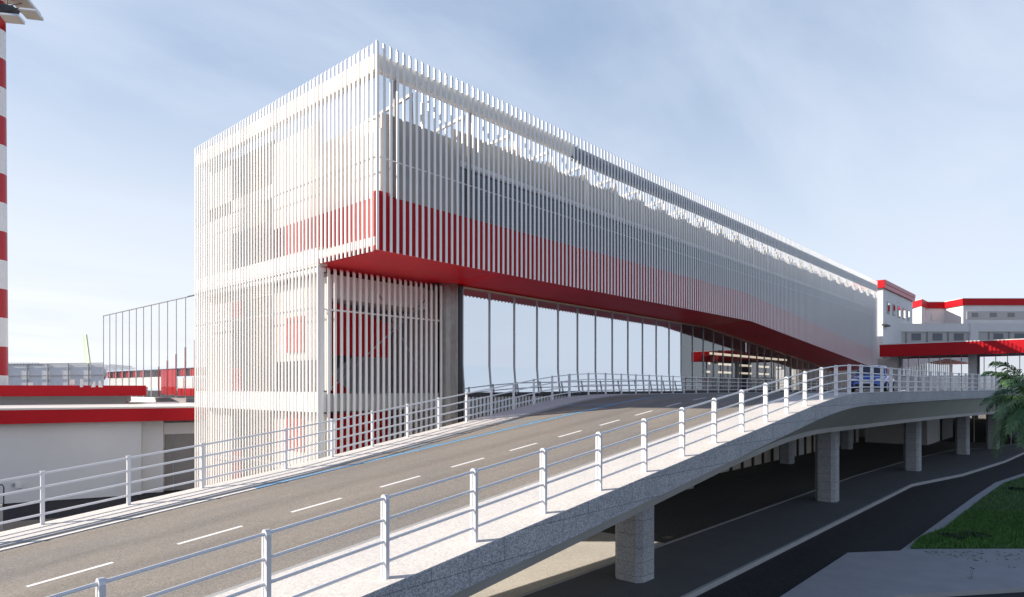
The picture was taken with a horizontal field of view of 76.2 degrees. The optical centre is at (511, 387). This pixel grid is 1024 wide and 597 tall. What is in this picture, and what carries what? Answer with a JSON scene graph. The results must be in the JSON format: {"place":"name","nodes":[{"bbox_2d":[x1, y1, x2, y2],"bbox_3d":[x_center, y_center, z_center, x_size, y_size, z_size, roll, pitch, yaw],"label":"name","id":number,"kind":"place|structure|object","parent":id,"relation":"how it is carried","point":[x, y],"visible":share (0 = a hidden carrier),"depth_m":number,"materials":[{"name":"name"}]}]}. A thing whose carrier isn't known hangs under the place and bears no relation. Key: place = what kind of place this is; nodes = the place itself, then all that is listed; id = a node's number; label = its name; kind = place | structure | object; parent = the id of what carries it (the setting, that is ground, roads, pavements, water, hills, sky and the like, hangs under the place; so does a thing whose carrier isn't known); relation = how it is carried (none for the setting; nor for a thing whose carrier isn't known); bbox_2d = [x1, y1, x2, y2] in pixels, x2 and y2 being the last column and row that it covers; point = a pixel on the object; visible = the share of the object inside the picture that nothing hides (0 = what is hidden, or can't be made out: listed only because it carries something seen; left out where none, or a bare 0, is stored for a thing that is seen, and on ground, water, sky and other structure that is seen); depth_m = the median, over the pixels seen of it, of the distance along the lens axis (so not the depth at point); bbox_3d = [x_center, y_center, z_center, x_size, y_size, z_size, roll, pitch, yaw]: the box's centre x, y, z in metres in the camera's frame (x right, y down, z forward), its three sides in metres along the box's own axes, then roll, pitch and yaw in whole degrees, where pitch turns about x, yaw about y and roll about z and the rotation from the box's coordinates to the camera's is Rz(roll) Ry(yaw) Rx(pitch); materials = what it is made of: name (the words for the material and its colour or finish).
{"place":"outdoors","nodes":[
{"label":"outdoors","id":0,"kind":"place"},
{"bbox_2d":[83,334,106,379],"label":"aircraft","id":1,"kind":"object","parent":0,"point":[86,350],"visible":0.17,"depth_m":145.26,"materials":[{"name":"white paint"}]},
{"bbox_2d":[0,391,818,544],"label":"pavement","id":2,"kind":"structure","parent":0,"point":[24,532],"depth_m":16.61,"materials":[{"name":"grey concrete"}]},
{"bbox_2d":[0,374,569,524],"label":"railing","id":3,"kind":"object","parent":2,"relation":"on","point":[43,486],"visible":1,"depth_m":16.66,"materials":[{"name":"grey metal"}]},
{"bbox_2d":[570,373,845,396],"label":"railing","id":4,"kind":"object","parent":2,"relation":"on","point":[696,385],"visible":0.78,"depth_m":42.06,"materials":[{"name":"grey metal"}]},
{"bbox_2d":[0,391,888,596],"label":"road","id":5,"kind":"structure","parent":0,"point":[130,545],"depth_m":13.00,"materials":[{"name":"grey asphalt"}]},
{"bbox_2d":[0,488,256,550],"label":"road edge marking","id":6,"kind":"object","parent":5,"relation":"on","point":[122,520],"visible":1,"depth_m":13.23,"materials":[{"name":"paint"}]},
{"bbox_2d":[0,391,842,547],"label":"kerb","id":7,"kind":"structure","parent":5,"relation":"on","point":[163,507],"depth_m":15.76,"materials":[{"name":"concrete"}]},
{"bbox_2d":[26,392,828,586],"bbox_3d":[9.493,2.083,28.037,0.110,3.645,66.540,0,0,42],"label":"road marking","id":8,"kind":"object","parent":5,"relation":"on","point":[291,511],"visible":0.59,"depth_m":11.95,"materials":[{"name":"white paint"}]},
{"bbox_2d":[253,394,685,487],"bbox_3d":[4.542,1.321,27.842,2.216,2.074,32.626,0,0,44],"label":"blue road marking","id":9,"kind":"object","parent":5,"relation":"on","point":[443,443],"visible":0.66,"depth_m":19.53,"materials":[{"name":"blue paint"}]},
{"bbox_2d":[204,393,807,596],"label":"kerb","id":10,"kind":"structure","parent":5,"relation":"on","point":[302,563],"depth_m":11.10,"materials":[{"name":"concrete"}]},
{"bbox_2d":[851,365,894,391],"bbox_3d":[22.634,-0.592,41.000,2.376,1.685,4.532,0,0,38],"label":"car","id":11,"kind":"object","parent":5,"relation":"on","point":[867,377],"visible":0.57,"depth_m":39.76,"materials":[{"name":"blue paint"}]},
{"bbox_2d":[0,390,1023,596],"bbox_3d":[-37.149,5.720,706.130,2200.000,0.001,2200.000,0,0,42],"label":"ground","id":12,"kind":"structure","parent":0,"point":[900,521],"depth_m":27.39,"materials":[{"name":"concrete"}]},
{"bbox_2d":[0,484,4,531],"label":"barrier hoop","id":13,"kind":"object","parent":12,"relation":"on","point":[1,518],"visible":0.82,"depth_m":21.98,"materials":[{"name":"grey metal"}]},
{"bbox_2d":[0,0,43,384],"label":"floodlight mast","id":14,"kind":"object","parent":12,"relation":"on","point":[27,9],"visible":0.94,"depth_m":44.91,"materials":[{"name":"red"}]},
{"bbox_2d":[8,362,102,384],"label":"screen fence","id":15,"kind":"object","parent":12,"relation":"on","point":[35,373],"visible":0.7,"depth_m":61.02,"materials":[{"name":"grey metal"}]},
{"bbox_2d":[0,385,203,503],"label":"building","id":16,"kind":"structure","parent":12,"relation":"on","point":[46,428],"depth_m":34.21,"materials":[{"name":"white paint"}]},
{"bbox_2d":[12,482,21,487],"bbox_3d":[-24.496,4.812,32.337,0.380,0.280,0.100,0,0,-28],"label":"wall lamp","id":17,"kind":"object","parent":16,"relation":"attached to","point":[17,484],"visible":1,"depth_m":32.31,"materials":[{"name":"white metal"}]},
{"bbox_2d":[69,380,74,384],"bbox_3d":[-26.979,-0.285,40.076,0.214,0.470,0.150,0,0,0],"label":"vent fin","id":18,"kind":"object","parent":16,"relation":"on","point":[71,382],"visible":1,"depth_m":40.00,"materials":[{"name":"white metal"}]},
{"bbox_2d":[103,294,203,401],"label":"glass pier","id":19,"kind":"structure","parent":16,"relation":"on","point":[159,335],"depth_m":49.69,"materials":[{"name":"clear glass"}]},
{"bbox_2d":[165,434,172,490],"bbox_3d":[-19.022,4.115,36.230,0.405,3.110,0.040,0,0,-28],"label":"door","id":20,"kind":"structure","parent":16,"relation":"in","point":[168,437],"depth_m":36.20,"materials":[{"name":"grey metal"}]},
{"bbox_2d":[174,433,194,489],"bbox_3d":[-18.344,4.115,36.589,1.070,3.110,0.040,0,0,-28],"label":"door","id":21,"kind":"structure","parent":16,"relation":"in","point":[180,440],"depth_m":36.57,"materials":[{"name":"grey metal"}]},
{"bbox_2d":[195,40,876,487],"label":"terminal building","id":22,"kind":"structure","parent":12,"relation":"on","point":[379,260],"depth_m":28.98,"materials":[{"name":"paint"}]},
{"bbox_2d":[233,140,274,476],"bbox_3d":[-11.551,-2.825,29.245,3.900,15.550,0.120,0,0,42],"label":"window","id":23,"kind":"structure","parent":22,"relation":"in","point":[274,140],"depth_m":29.52,"materials":[{"name":"grey glass"}]},
{"bbox_2d":[265,233,284,260],"bbox_3d":[-10.443,-5.650,28.047,2.950,1.500,0.120,0,0,42],"label":"window","id":24,"kind":"structure","parent":22,"relation":"in","point":[284,233],"depth_m":27.59,"materials":[{"name":"grey glass"}]},
{"bbox_2d":[277,360,316,390],"bbox_3d":[-8.706,-0.500,26.577,3.300,1.200,0.120,0,0,42],"label":"window","id":25,"kind":"structure","parent":22,"relation":"in","point":[304,360],"depth_m":26.28,"materials":[{"name":"grey glass"}]},
{"bbox_2d":[363,390,1023,596],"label":"viaduct","id":26,"kind":"object","parent":12,"relation":"on","point":[627,511],"visible":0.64,"depth_m":18.69,"materials":[{"name":"concrete"}]},
{"bbox_2d":[680,452,1023,596],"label":"footway kerb","id":27,"kind":"structure","parent":12,"relation":"on","point":[727,577],"depth_m":24.61,"materials":[{"name":"concrete"}]},
{"bbox_2d":[776,339,1023,444],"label":"terminal wing","id":28,"kind":"structure","parent":12,"relation":"on","point":[973,357],"depth_m":68.76,"materials":[{"name":"red metal"}]},
{"bbox_2d":[901,322,1023,342],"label":"panelled block","id":29,"kind":"structure","parent":28,"relation":"on","point":[930,332],"depth_m":83.86,"materials":[{"name":"grey stone"}]},
{"bbox_2d":[912,333,920,339],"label":"window","id":30,"kind":"structure","parent":29,"relation":"in","point":[915,336],"depth_m":83.92,"materials":[{"name":"grey glass"}]},
{"bbox_2d":[933,333,941,339],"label":"window","id":31,"kind":"structure","parent":29,"relation":"in","point":[936,336],"depth_m":83.92,"materials":[{"name":"grey glass"}]},
{"bbox_2d":[954,333,963,339],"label":"window","id":32,"kind":"structure","parent":29,"relation":"in","point":[957,336],"depth_m":83.92,"materials":[{"name":"grey glass"}]},
{"bbox_2d":[913,298,1023,322],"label":"block","id":33,"kind":"structure","parent":29,"relation":"on","point":[988,310],"depth_m":95.00,"materials":[{"name":"white paint"}]},
{"bbox_2d":[931,314,937,319],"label":"window","id":34,"kind":"structure","parent":33,"relation":"in","point":[933,316],"depth_m":98.81,"materials":[{"name":"grey glass"}]},
{"bbox_2d":[994,333,1002,339],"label":"window","id":35,"kind":"structure","parent":29,"relation":"in","point":[997,336],"depth_m":83.92,"materials":[{"name":"grey glass"}]},
{"bbox_2d":[1015,333,1023,338],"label":"window","id":36,"kind":"structure","parent":29,"relation":"in","point":[1017,335],"depth_m":83.92,"materials":[{"name":"grey glass"}]},
{"bbox_2d":[6,0,1023,390],"label":"sky","id":37,"kind":"structure","parent":0,"point":[883,139],"materials":[{"name":"blue"}]},
{"bbox_2d":[470,532,662,596],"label":"concrete apron","id":38,"kind":"object","parent":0,"point":[594,551],"depth_m":20.86,"materials":[{"name":"beige concrete"}]},
{"bbox_2d":[213,390,983,596],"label":"pavement","id":39,"kind":"structure","parent":0,"point":[372,580],"depth_m":10.78,"materials":[{"name":"grey concrete"}]},
{"bbox_2d":[47,364,1023,596],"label":"railing","id":40,"kind":"object","parent":39,"relation":"on","point":[99,584],"visible":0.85,"depth_m":10.23,"materials":[{"name":"grey metal"}]},
{"bbox_2d":[522,444,1023,596],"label":"footway","id":41,"kind":"structure","parent":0,"point":[683,566],"depth_m":24.72,"materials":[{"name":"grey concrete"}]},
{"bbox_2d":[515,443,1020,596],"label":"kerb","id":42,"kind":"structure","parent":41,"relation":"on","point":[565,579],"depth_m":24.39,"materials":[{"name":"concrete"}]},
{"bbox_2d":[601,437,1010,542],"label":"road","id":43,"kind":"structure","parent":0,"point":[716,499],"depth_m":37.44,"materials":[{"name":"grey asphalt"}]},
{"bbox_2d":[848,280,915,357],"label":"side block","id":44,"kind":"structure","parent":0,"point":[894,306],"depth_m":79.67,"materials":[{"name":"white paint"}]},
{"bbox_2d":[887,302,889,313],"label":"window","id":45,"kind":"structure","parent":44,"relation":"in","point":[888,303],"depth_m":78.51,"materials":[{"name":"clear glass"}]},
{"bbox_2d":[892,304,894,315],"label":"window","id":46,"kind":"structure","parent":44,"relation":"in","point":[893,305],"depth_m":80.39,"materials":[{"name":"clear glass"}]},
{"bbox_2d":[907,310,909,320],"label":"window","id":47,"kind":"structure","parent":44,"relation":"in","point":[908,312],"depth_m":86.69,"materials":[{"name":"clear glass"}]},
{"bbox_2d":[780,473,1023,596],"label":"path","id":48,"kind":"structure","parent":0,"point":[906,571],"depth_m":19.69,"materials":[{"name":"concrete"}]},
{"bbox_2d":[925,551,1018,567],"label":"fallen leaves","id":49,"kind":"object","parent":48,"relation":"on","point":[971,555],"visible":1,"depth_m":21.88,"materials":[{"name":"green plant"}]},
{"bbox_2d":[910,476,1023,548],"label":"grass","id":50,"kind":"structure","parent":0,"point":[1005,520],"depth_m":25.75,"materials":[{"name":"green plant"}]},
{"bbox_2d":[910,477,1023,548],"bbox_3d":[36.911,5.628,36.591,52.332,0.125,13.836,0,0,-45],"label":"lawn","id":51,"kind":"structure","parent":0,"point":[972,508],"depth_m":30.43,"materials":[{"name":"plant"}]},
{"bbox_2d":[939,532,968,538],"bbox_3d":[16.451,5.497,24.361,0.958,0.165,0.973,0,0,-1],"label":"shrub","id":52,"kind":"object","parent":51,"relation":"on","point":[953,535],"visible":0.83,"depth_m":24.29,"materials":[{"name":"green plant"}]},
{"bbox_2d":[958,530,991,538],"bbox_3d":[17.385,5.499,24.575,1.121,0.162,1.138,0,0,42],"label":"shrub","id":53,"kind":"object","parent":51,"relation":"on","point":[975,535],"visible":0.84,"depth_m":24.52,"materials":[{"name":"green plant"}]},
{"bbox_2d":[979,361,1023,459],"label":"palm tree","id":54,"kind":"object","parent":51,"relation":"on","point":[1015,384],"visible":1,"depth_m":25.01,"materials":[{"name":"green plant"}]},
{"bbox_2d":[1006,486,1023,490],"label":"shrub","id":55,"kind":"object","parent":51,"relation":"on","point":[1015,488],"visible":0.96,"depth_m":35.75,"materials":[{"name":"green plant"}]}
]}

